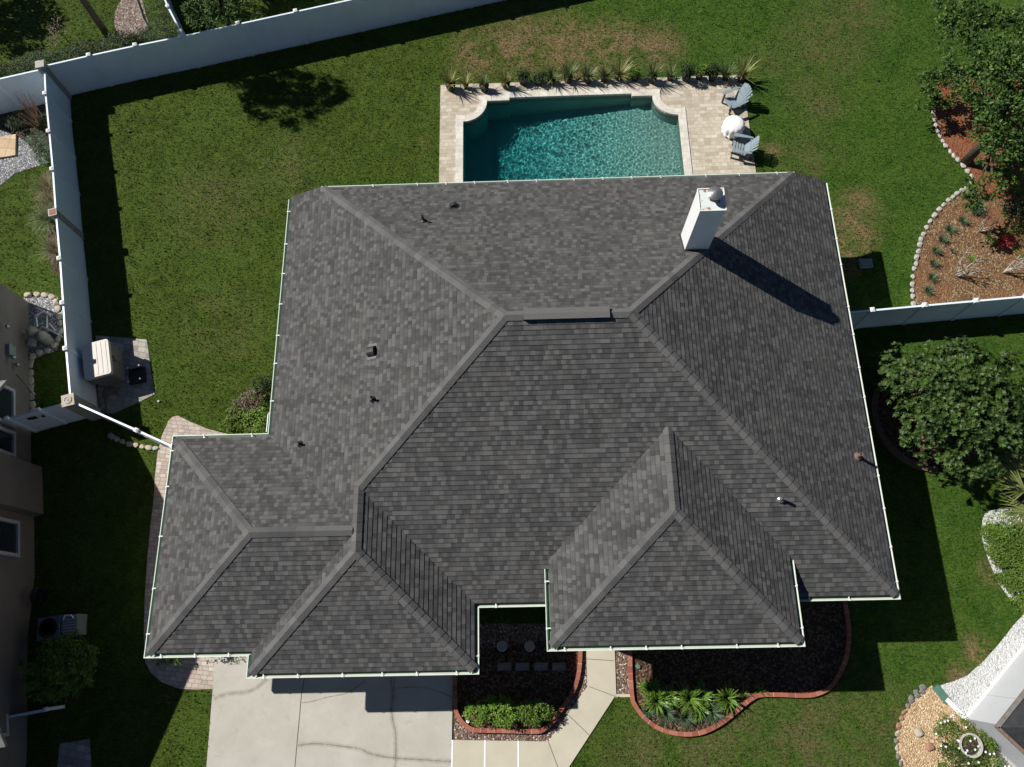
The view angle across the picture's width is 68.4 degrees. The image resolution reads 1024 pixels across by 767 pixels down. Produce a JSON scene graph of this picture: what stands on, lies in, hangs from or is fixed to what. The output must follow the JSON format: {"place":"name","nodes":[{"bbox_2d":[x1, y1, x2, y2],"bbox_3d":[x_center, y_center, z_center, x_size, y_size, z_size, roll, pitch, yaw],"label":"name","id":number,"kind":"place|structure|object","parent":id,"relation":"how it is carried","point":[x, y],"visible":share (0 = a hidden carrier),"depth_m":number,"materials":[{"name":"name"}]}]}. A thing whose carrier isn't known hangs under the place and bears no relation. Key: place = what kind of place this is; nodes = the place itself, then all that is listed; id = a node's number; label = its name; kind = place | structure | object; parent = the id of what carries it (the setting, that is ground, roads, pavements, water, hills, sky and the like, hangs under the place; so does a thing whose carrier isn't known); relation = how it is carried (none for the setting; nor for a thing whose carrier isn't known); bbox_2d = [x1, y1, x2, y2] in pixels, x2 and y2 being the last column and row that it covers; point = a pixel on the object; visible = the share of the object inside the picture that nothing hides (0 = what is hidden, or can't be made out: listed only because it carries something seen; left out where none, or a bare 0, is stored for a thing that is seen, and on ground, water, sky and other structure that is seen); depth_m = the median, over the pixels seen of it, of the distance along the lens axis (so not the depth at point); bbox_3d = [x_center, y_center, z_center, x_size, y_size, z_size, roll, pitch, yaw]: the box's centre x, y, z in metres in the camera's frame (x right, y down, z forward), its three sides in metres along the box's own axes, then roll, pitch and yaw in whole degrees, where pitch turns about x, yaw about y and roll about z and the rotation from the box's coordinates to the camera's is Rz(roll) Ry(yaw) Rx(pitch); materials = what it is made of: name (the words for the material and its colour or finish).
{"place":"outdoors","nodes":[
{"label":"outdoors","id":0,"kind":"place"},
{"bbox_2d":[27,201,55,233],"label":"ornamental grass","id":1,"kind":"object","parent":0,"point":[47,221],"depth_m":29.93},
{"bbox_2d":[29,171,53,202],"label":"ornamental grass","id":2,"kind":"object","parent":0,"point":[45,185],"depth_m":30.41,"materials":[{"name":"plant"}]},
{"bbox_2d":[30,188,54,220],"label":"ornamental grass","id":3,"kind":"object","parent":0,"point":[47,201],"depth_m":30.10,"materials":[{"name":"plant"}]},
{"bbox_2d":[35,231,58,266],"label":"ornamental grass","id":4,"kind":"object","parent":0,"point":[54,246],"depth_m":29.46,"materials":[{"name":"plant"}]},
{"bbox_2d":[57,739,90,766],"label":"side yard paving","id":5,"kind":"structure","parent":0,"point":[74,754],"depth_m":24.00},
{"bbox_2d":[144,416,224,688],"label":"side path","id":6,"kind":"structure","parent":0,"point":[193,673],"depth_m":25.77,"materials":[{"name":"stone"}]},
{"bbox_2d":[206,656,452,766],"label":"driveway","id":7,"kind":"structure","parent":0,"point":[254,722],"depth_m":24.10,"materials":[{"name":"concrete"}]},
{"bbox_2d":[0,0,1023,766],"bbox_3d":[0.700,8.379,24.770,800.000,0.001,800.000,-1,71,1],"label":"lawn","id":8,"kind":"structure","parent":0,"point":[596,756],"depth_m":29.72,"materials":[{"name":"plant"}]},
{"bbox_2d":[0,284,43,766],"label":"tan house","id":9,"kind":"structure","parent":8,"relation":"on","point":[21,493],"depth_m":25.33,"materials":[{"name":"paint"}]},
{"bbox_2d":[0,385,15,427],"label":"window","id":10,"kind":"structure","parent":9,"relation":"in","point":[7,394],"depth_m":26.48,"materials":[{"name":"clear glass"}]},
{"bbox_2d":[0,426,15,457],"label":"window","id":11,"kind":"structure","parent":9,"relation":"in","point":[7,436],"depth_m":26.01,"materials":[{"name":"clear glass"}]},
{"bbox_2d":[0,517,19,557],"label":"window","id":12,"kind":"structure","parent":9,"relation":"in","point":[9,528],"depth_m":24.91,"materials":[{"name":"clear glass"}]},
{"bbox_2d":[0,70,45,113],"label":"vinyl fence","id":13,"kind":"object","parent":8,"relation":"on","point":[31,83],"visible":0.83,"depth_m":31.31,"materials":[{"name":"white paint"}]},
{"bbox_2d":[0,130,48,184],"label":"grey gravel bed","id":14,"kind":"object","parent":8,"relation":"on","point":[22,160],"visible":0.73,"depth_m":31.31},
{"bbox_2d":[0,134,16,158],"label":"garden slab","id":15,"kind":"structure","parent":14,"relation":"on","point":[8,145],"depth_m":31.48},
{"bbox_2d":[0,106,50,159],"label":"neighbor bed","id":16,"kind":"object","parent":8,"relation":"on","point":[20,133],"visible":0.39,"depth_m":31.87,"materials":[{"name":"soil"}]},
{"bbox_2d":[9,90,41,127],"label":"ornamental grass","id":17,"kind":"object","parent":16,"relation":"on","point":[36,119],"depth_m":30.59,"materials":[{"name":"beige plant"}]},
{"bbox_2d":[24,128,47,151],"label":"shrub","id":18,"kind":"object","parent":16,"relation":"on","point":[36,141],"visible":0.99,"depth_m":31.09,"materials":[{"name":"green plant"}]},
{"bbox_2d":[31,140,50,167],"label":"shrub","id":19,"kind":"object","parent":16,"relation":"on","point":[40,160],"visible":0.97,"depth_m":30.93,"materials":[{"name":"green plant"}]},
{"bbox_2d":[9,705,64,717],"bbox_3d":[-15.672,10.556,23.957,2.341,1.020,0.135,-11,71,-2],"label":"rail","id":20,"kind":"object","parent":8,"relation":"on","point":[45,709],"visible":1,"depth_m":23.62,"materials":[{"name":"white plastic"}]},
{"bbox_2d":[30,587,48,603],"bbox_3d":[-15.935,7.120,25.314,0.300,0.655,0.560,-1,71,1],"label":"hose reel","id":21,"kind":"object","parent":8,"relation":"on","point":[43,595],"visible":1,"depth_m":25.36,"materials":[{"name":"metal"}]},
{"bbox_2d":[24,295,61,357],"bbox_3d":[-17.957,-2.281,28.892,1.434,0.003,2.695,-14,72,-3],"label":"neighbor equipment bed","id":22,"kind":"object","parent":8,"relation":"on","point":[42,303],"visible":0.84,"depth_m":28.98,"materials":[{"name":"gravel"}]},
{"bbox_2d":[23,308,62,346],"bbox_3d":[-17.844,-2.213,28.470,1.448,0.770,1.478,-1,71,1],"label":"pool equipment","id":23,"kind":"object","parent":22,"relation":"on","point":[35,334],"visible":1,"depth_m":28.35,"materials":[{"name":"plastic"}]},
{"bbox_2d":[4,403,85,432],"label":"fence gate","id":24,"kind":"structure","parent":8,"relation":"on","point":[38,419],"depth_m":26.70,"materials":[{"name":"white plastic"}]},
{"bbox_2d":[41,171,59,276],"bbox_3d":[-18.448,-6.390,30.300,0.899,0.003,5.386,-20,72,-5],"label":"mulch bed","id":25,"kind":"object","parent":8,"relation":"on","point":[55,265],"visible":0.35,"depth_m":30.14,"materials":[{"name":"soil"}]},
{"bbox_2d":[35,60,71,99],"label":"fence pillar","id":26,"kind":"structure","parent":8,"relation":"on","point":[41,67],"depth_m":30.86,"materials":[{"name":"plastic"}]},
{"bbox_2d":[17,629,99,704],"bbox_3d":[-14.470,9.091,24.141,2.494,1.660,2.281,-1,71,1],"label":"round bush","id":27,"kind":"object","parent":8,"relation":"on","point":[55,670],"visible":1,"depth_m":23.79,"materials":[{"name":"green plant"}]},
{"bbox_2d":[36,614,86,640],"bbox_3d":[-14.909,8.062,24.938,1.260,0.720,0.720,-8,71,-1],"label":"air conditioner","id":28,"kind":"object","parent":8,"relation":"on","point":[56,626],"visible":0.98,"depth_m":24.70,"materials":[{"name":"black metal"}]},
{"bbox_2d":[48,208,83,238],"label":"fence pillar","id":29,"kind":"structure","parent":8,"relation":"on","point":[53,213],"depth_m":28.79,"materials":[{"name":"plastic"}]},
{"bbox_2d":[42,71,97,406],"bbox_3d":[-17.133,-5.887,29.112,0.211,1.870,14.346,-15,72,-3],"label":"vinyl fence","id":30,"kind":"object","parent":8,"relation":"on","point":[74,303],"visible":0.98,"depth_m":28.96,"materials":[{"name":"white paint"}]},
{"bbox_2d":[61,393,102,420],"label":"fence pillar","id":31,"kind":"structure","parent":8,"relation":"on","point":[70,401],"depth_m":26.43,"materials":[{"name":"concrete"}]},
{"bbox_2d":[77,403,171,447],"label":"fence gate","id":32,"kind":"structure","parent":31,"relation":"attached to","point":[146,435],"depth_m":25.81,"materials":[{"name":"white plastic"}]},
{"bbox_2d":[0,20,175,76],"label":"hedge","id":33,"kind":"object","parent":8,"relation":"on","point":[98,44],"visible":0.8,"depth_m":32.52,"materials":[{"name":"green plant"}]},
{"bbox_2d":[80,0,112,39],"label":"tall tree","id":34,"kind":"object","parent":8,"relation":"on","point":[101,26],"visible":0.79,"depth_m":32.10,"materials":[{"name":"brown plant"}]},
{"bbox_2d":[96,335,153,412],"bbox_3d":[-14.493,-0.528,28.192,2.074,0.003,3.294,-12,71,-2],"label":"paved pad","id":35,"kind":"object","parent":8,"relation":"on","point":[135,352],"visible":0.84,"depth_m":28.02,"materials":[{"name":"concrete"}]},
{"bbox_2d":[82,339,125,386],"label":"storage shed","id":36,"kind":"structure","parent":35,"relation":"on","point":[103,362],"depth_m":27.27,"materials":[{"name":"grey plastic"}]},
{"bbox_2d":[126,364,146,385],"bbox_3d":[-13.959,-0.330,27.906,0.620,0.365,0.626,-12,71,-3],"label":"upturned table","id":37,"kind":"object","parent":35,"relation":"on","point":[137,375],"visible":1,"depth_m":28.03,"materials":[{"name":"metal"}]},
{"bbox_2d":[114,0,148,36],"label":"mulch bed","id":38,"kind":"object","parent":8,"relation":"on","point":[127,17],"visible":0.69,"depth_m":33.63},
{"bbox_2d":[142,0,179,29],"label":"shrub","id":39,"kind":"object","parent":8,"relation":"on","point":[165,11],"visible":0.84,"depth_m":33.02,"materials":[{"name":"green plant"}]},
{"bbox_2d":[164,0,185,34],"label":"vinyl fence","id":40,"kind":"object","parent":8,"relation":"on","point":[173,15],"visible":0.68,"depth_m":31.75,"materials":[{"name":"white paint"}]},
{"bbox_2d":[178,0,262,30],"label":"broadleaf shrub","id":41,"kind":"object","parent":8,"relation":"on","point":[216,15],"visible":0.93,"depth_m":31.93,"materials":[{"name":"green plant"}]},
{"bbox_2d":[219,406,245,431],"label":"shrub","id":42,"kind":"object","parent":8,"relation":"on","point":[224,423],"visible":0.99,"depth_m":27.08,"materials":[{"name":"green plant"}]},
{"bbox_2d":[237,387,265,411],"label":"shrub","id":43,"kind":"object","parent":8,"relation":"on","point":[260,398],"visible":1,"depth_m":27.30,"materials":[{"name":"brown plant"}]},
{"bbox_2d":[240,406,267,431],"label":"shrub","id":44,"kind":"object","parent":8,"relation":"on","point":[259,421],"visible":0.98,"depth_m":27.05,"materials":[{"name":"green plant"}]},
{"bbox_2d":[251,375,271,395],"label":"shrub","id":45,"kind":"object","parent":8,"relation":"on","point":[265,382],"visible":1,"depth_m":27.48,"materials":[{"name":"green plant"}]},
{"bbox_2d":[47,0,503,94],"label":"vinyl fence","id":46,"kind":"object","parent":8,"relation":"on","point":[136,62],"visible":1,"depth_m":31.96,"materials":[{"name":"white paint"}]},
{"bbox_2d":[144,171,900,678],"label":"house","id":47,"kind":"structure","parent":8,"relation":"on","point":[618,413],"depth_m":21.94,"materials":[{"name":"grey"}]},
{"bbox_2d":[453,650,615,766],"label":"front walk","id":48,"kind":"structure","parent":8,"relation":"on","point":[568,739],"depth_m":23.75,"materials":[{"name":"concrete"}]},
{"bbox_2d":[454,623,628,740],"bbox_3d":[1.035,9.612,24.336,5.850,0.003,3.646,-1,71,1],"label":"gravel bed","id":49,"kind":"object","parent":8,"relation":"on","point":[491,635],"visible":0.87,"depth_m":24.42,"materials":[{"name":"gravel"}]},
{"bbox_2d":[457,640,577,728],"bbox_3d":[0.221,9.683,24.329,4.128,0.003,2.849,-1,71,1],"label":"mulch bed","id":50,"kind":"object","parent":49,"relation":"on","point":[551,687],"visible":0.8,"depth_m":24.35,"materials":[{"name":"wood"}]},
{"bbox_2d":[462,700,488,728],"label":"shrub","id":51,"kind":"object","parent":50,"relation":"on","point":[481,717],"visible":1,"depth_m":23.63,"materials":[{"name":"green plant"}]},
{"bbox_2d":[483,694,515,727],"bbox_3d":[-0.401,10.315,23.755,1.084,0.850,0.990,-1,71,1],"label":"shrub","id":52,"kind":"object","parent":50,"relation":"on","point":[491,707],"visible":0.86,"depth_m":23.65,"materials":[{"name":"green plant"}]},
{"bbox_2d":[493,699,520,728],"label":"shrub","id":53,"kind":"object","parent":50,"relation":"on","point":[511,718],"visible":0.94,"depth_m":23.55,"materials":[{"name":"green plant"}]},
{"bbox_2d":[453,651,582,733],"bbox_3d":[0.220,9.693,24.265,4.258,0.140,2.919,-1,71,1],"label":"brick edging","id":54,"kind":"object","parent":50,"relation":"on","point":[463,723],"visible":0.92,"depth_m":23.89,"materials":[{"name":"brick"}]},
{"bbox_2d":[515,699,540,726],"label":"shrub","id":55,"kind":"object","parent":50,"relation":"on","point":[522,709],"visible":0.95,"depth_m":23.53,"materials":[{"name":"green plant"}]},
{"bbox_2d":[533,698,556,722],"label":"shrub","id":56,"kind":"object","parent":50,"relation":"on","point":[548,716],"visible":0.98,"depth_m":23.63,"materials":[{"name":"green plant"}]},
{"bbox_2d":[439,75,755,182],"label":"pool deck","id":57,"kind":"structure","parent":8,"relation":"on","point":[710,143],"depth_m":31.28,"materials":[{"name":"stone"}]},
{"bbox_2d":[436,65,459,91],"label":"potted plant","id":58,"kind":"object","parent":57,"relation":"on","point":[450,83],"visible":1,"depth_m":31.38,"materials":[{"name":"plant"}]},
{"bbox_2d":[553,56,578,83],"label":"potted plant","id":59,"kind":"object","parent":57,"relation":"on","point":[568,75],"visible":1,"depth_m":31.44,"materials":[{"name":"plant"}]},
{"bbox_2d":[455,87,692,181],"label":"swimming pool","id":60,"kind":"structure","parent":57,"relation":"in","point":[478,113],"depth_m":31.49,"materials":[{"name":"stone"}]},
{"bbox_2d":[463,97,683,181],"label":"pool water","id":61,"kind":"structure","parent":60,"relation":"in","point":[573,138],"depth_m":31.08,"materials":[{"name":"liquid"}]},
{"bbox_2d":[578,60,597,83],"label":"potted plant","id":62,"kind":"object","parent":57,"relation":"on","point":[587,76],"visible":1,"depth_m":31.43,"materials":[{"name":"plant"}]},
{"bbox_2d":[604,57,635,81],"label":"potted plant","id":63,"kind":"object","parent":57,"relation":"on","point":[619,72],"visible":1,"depth_m":31.38,"materials":[{"name":"plant"}]},
{"bbox_2d":[638,57,663,83],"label":"potted plant","id":64,"kind":"object","parent":57,"relation":"on","point":[652,75],"visible":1,"depth_m":31.23,"materials":[{"name":"plant"}]},
{"bbox_2d":[679,60,696,81],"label":"potted plant","id":65,"kind":"object","parent":57,"relation":"on","point":[687,72],"visible":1,"depth_m":31.09,"materials":[{"name":"green plant"}]},
{"bbox_2d":[703,62,722,81],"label":"potted plant","id":66,"kind":"object","parent":57,"relation":"on","point":[713,73],"visible":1,"depth_m":31.18,"materials":[{"name":"green plant"}]},
{"bbox_2d":[721,115,744,138],"bbox_3d":[8.972,-10.410,30.520,0.904,0.600,0.904,-1,71,1],"label":"covered table","id":67,"kind":"object","parent":57,"relation":"on","point":[732,125],"visible":0.95,"depth_m":30.28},
{"bbox_2d":[721,83,752,114],"bbox_3d":[9.190,-11.670,30.766,0.951,0.977,0.920,-22,72,-6],"label":"adirondack chair","id":68,"kind":"object","parent":57,"relation":"on","point":[742,96],"visible":1,"depth_m":30.79,"materials":[{"name":"grey paint"}]},
{"bbox_2d":[731,53,757,82],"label":"potted plant","id":69,"kind":"object","parent":57,"relation":"on","point":[742,76],"visible":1,"depth_m":31.17,"materials":[{"name":"plant"}]},
{"bbox_2d":[730,133,759,160],"bbox_3d":[9.266,-9.490,30.026,0.951,0.977,0.920,10,72,5],"label":"adirondack chair","id":70,"kind":"object","parent":57,"relation":"on","point":[747,148],"visible":1,"depth_m":30.07,"materials":[{"name":"grey paint"}]},
{"bbox_2d":[632,601,845,731],"bbox_3d":[7.507,9.212,24.283,7.502,0.003,3.177,-9,71,-1],"label":"mulch bed","id":71,"kind":"object","parent":8,"relation":"on","point":[813,665],"visible":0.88,"depth_m":24.32,"materials":[{"name":"wood"}]},
{"bbox_2d":[636,676,661,700],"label":"lily plant","id":72,"kind":"object","parent":71,"relation":"on","point":[646,686],"visible":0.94,"depth_m":23.99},
{"bbox_2d":[638,681,675,717],"bbox_3d":[4.588,9.986,23.785,1.130,0.604,1.046,38,76,13],"label":"lily plant","id":73,"kind":"object","parent":71,"relation":"on","point":[653,702],"visible":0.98,"depth_m":23.78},
{"bbox_2d":[655,700,677,727],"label":"grass tuft","id":74,"kind":"object","parent":71,"relation":"on","point":[670,713],"visible":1,"depth_m":23.73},
{"bbox_2d":[659,682,681,711],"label":"lily plant","id":75,"kind":"object","parent":71,"relation":"on","point":[673,699],"visible":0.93,"depth_m":23.85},
{"bbox_2d":[673,677,707,718],"bbox_3d":[5.632,9.926,23.768,1.068,0.619,1.292,-18,72,-4],"label":"lily plant","id":76,"kind":"object","parent":71,"relation":"on","point":[686,696],"visible":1,"depth_m":23.75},
{"bbox_2d":[690,678,716,709],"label":"lily plant","id":77,"kind":"object","parent":71,"relation":"on","point":[707,693],"visible":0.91,"depth_m":23.85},
{"bbox_2d":[699,696,726,726],"bbox_3d":[6.216,10.307,23.659,0.982,0.549,0.954,-19,72,-5],"label":"grass tuft","id":78,"kind":"object","parent":71,"relation":"on","point":[713,709],"visible":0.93,"depth_m":23.66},
{"bbox_2d":[712,678,741,717],"bbox_3d":[6.781,9.861,23.732,0.947,0.666,1.213,31,75,11],"label":"lily plant","id":79,"kind":"object","parent":71,"relation":"on","point":[726,697],"visible":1,"depth_m":23.72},
{"bbox_2d":[628,601,850,736],"bbox_3d":[7.507,9.229,24.227,7.636,0.120,3.267,-9,71,-1],"label":"brick edging","id":80,"kind":"object","parent":71,"relation":"on","point":[826,689],"visible":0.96,"depth_m":23.91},
{"bbox_2d":[878,367,977,468],"bbox_3d":[14.911,1.141,26.807,3.900,0.003,3.879,-1,71,1],"label":"mulch bed","id":81,"kind":"object","parent":8,"relation":"on","point":[891,425],"visible":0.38,"depth_m":26.65,"materials":[{"name":"soil"}]},
{"bbox_2d":[870,374,937,472],"bbox_3d":[13.604,1.420,26.686,1.519,0.140,3.990,-13,71,-3],"label":"brick edging","id":82,"kind":"object","parent":81,"relation":"on","point":[890,446],"visible":0.8,"depth_m":26.44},
{"bbox_2d":[866,335,1023,485],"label":"magnolia tree","id":83,"kind":"object","parent":81,"relation":"on","point":[939,384],"visible":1,"depth_m":24.08,"materials":[{"name":"green plant"}]},
{"bbox_2d":[850,295,1023,329],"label":"vinyl fence","id":84,"kind":"object","parent":8,"relation":"on","point":[926,312],"visible":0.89,"depth_m":27.10,"materials":[{"name":"white paint"}]},
{"bbox_2d":[914,60,968,114],"bbox_3d":[17.009,-11.659,30.005,2.209,2.159,2.184,-1,71,1],"label":"broadleaf shrub","id":85,"kind":"object","parent":8,"relation":"on","point":[935,95],"visible":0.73,"depth_m":29.61,"materials":[{"name":"green plant"}]},
{"bbox_2d":[896,685,995,766],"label":"tan gravel bed","id":86,"kind":"object","parent":8,"relation":"on","point":[925,709],"visible":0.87,"depth_m":23.53,"materials":[{"name":"gravel"}]},
{"bbox_2d":[932,684,966,719],"bbox_3d":[13.814,10.092,23.765,0.255,0.075,1.233,-37,74,-10],"label":"edging board","id":87,"kind":"object","parent":86,"relation":"on","point":[941,694],"visible":0.96,"depth_m":23.77,"materials":[{"name":"white paint"}]},
{"bbox_2d":[931,710,979,754],"bbox_3d":[13.657,10.783,23.286,1.471,0.686,1.291,-1,71,1],"label":"flowering bush","id":88,"kind":"object","parent":86,"relation":"on","point":[944,726],"visible":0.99,"depth_m":23.20,"materials":[{"name":"green plant"}]},
{"bbox_2d":[937,739,984,766],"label":"flowering bush","id":89,"kind":"object","parent":86,"relation":"on","point":[957,755],"visible":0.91,"depth_m":22.96,"materials":[{"name":"green plant"}]},
{"bbox_2d":[957,733,982,757],"bbox_3d":[13.996,11.105,23.175,0.700,0.530,0.695,-1,71,1],"label":"garden urn","id":90,"kind":"object","parent":86,"relation":"on","point":[978,741],"visible":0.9,"depth_m":22.97,"materials":[{"name":"stone"}]},
{"bbox_2d":[962,740,1009,766],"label":"flowering bush","id":91,"kind":"object","parent":86,"relation":"on","point":[993,754],"visible":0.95,"depth_m":22.92,"materials":[{"name":"green plant"}]},
{"bbox_2d":[931,0,987,18],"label":"broadleaf shrub","id":92,"kind":"object","parent":8,"relation":"on","point":[936,2],"visible":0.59,"depth_m":31.60,"materials":[{"name":"green plant"}]},
{"bbox_2d":[912,65,1023,304],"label":"mulch bed","id":93,"kind":"object","parent":8,"relation":"on","point":[946,289],"visible":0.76,"depth_m":28.74,"materials":[{"name":"wood"}]},
{"bbox_2d":[930,72,1023,205],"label":"mulch bed","id":94,"kind":"object","parent":93,"relation":"on","point":[959,143],"visible":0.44,"depth_m":30.51,"materials":[{"name":"soil"}]},
{"bbox_2d":[933,0,1023,213],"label":"broadleaf tree","id":95,"kind":"object","parent":93,"relation":"on","point":[988,107],"visible":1,"depth_m":27.30,"materials":[{"name":"green plant"}]},
{"bbox_2d":[994,185,1023,222],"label":"broadleaf shrub","id":96,"kind":"object","parent":93,"relation":"on","point":[1011,209],"visible":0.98,"depth_m":28.58,"materials":[{"name":"green plant"}]},
{"bbox_2d":[997,154,1023,198],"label":"broadleaf shrub","id":97,"kind":"object","parent":93,"relation":"on","point":[1010,177],"visible":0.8,"depth_m":28.79,"materials":[{"name":"green plant"}]},
{"bbox_2d":[1000,205,1023,256],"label":"broadleaf shrub","id":98,"kind":"object","parent":93,"relation":"on","point":[1015,227],"visible":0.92,"depth_m":28.81,"materials":[{"name":"green plant"}]},
{"bbox_2d":[940,615,1023,721],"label":"white gravel bed","id":99,"kind":"object","parent":8,"relation":"on","point":[965,694],"visible":0.82,"depth_m":24.04,"materials":[{"name":"gravel"}]},
{"bbox_2d":[966,644,1023,766],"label":"white house","id":100,"kind":"structure","parent":8,"relation":"on","point":[996,712],"depth_m":22.77,"materials":[{"name":"paint"}]},
{"bbox_2d":[981,445,1023,537],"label":"fan palm","id":101,"kind":"object","parent":8,"relation":"on","point":[1012,475],"visible":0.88,"depth_m":24.49,"materials":[{"name":"green plant"}]},
{"bbox_2d":[982,509,1023,605],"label":"gravel strip","id":102,"kind":"object","parent":8,"relation":"on","point":[997,569],"visible":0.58,"depth_m":25.39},
{"bbox_2d":[978,522,1023,613],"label":"clipped hedge","id":103,"kind":"object","parent":102,"relation":"on","point":[1003,559],"visible":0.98,"depth_m":24.74,"materials":[{"name":"green plant"}]},
{"bbox_2d":[983,511,1022,540],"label":"round bush","id":104,"kind":"object","parent":102,"relation":"on","point":[997,523],"visible":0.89,"depth_m":24.95,"materials":[{"name":"green plant"}]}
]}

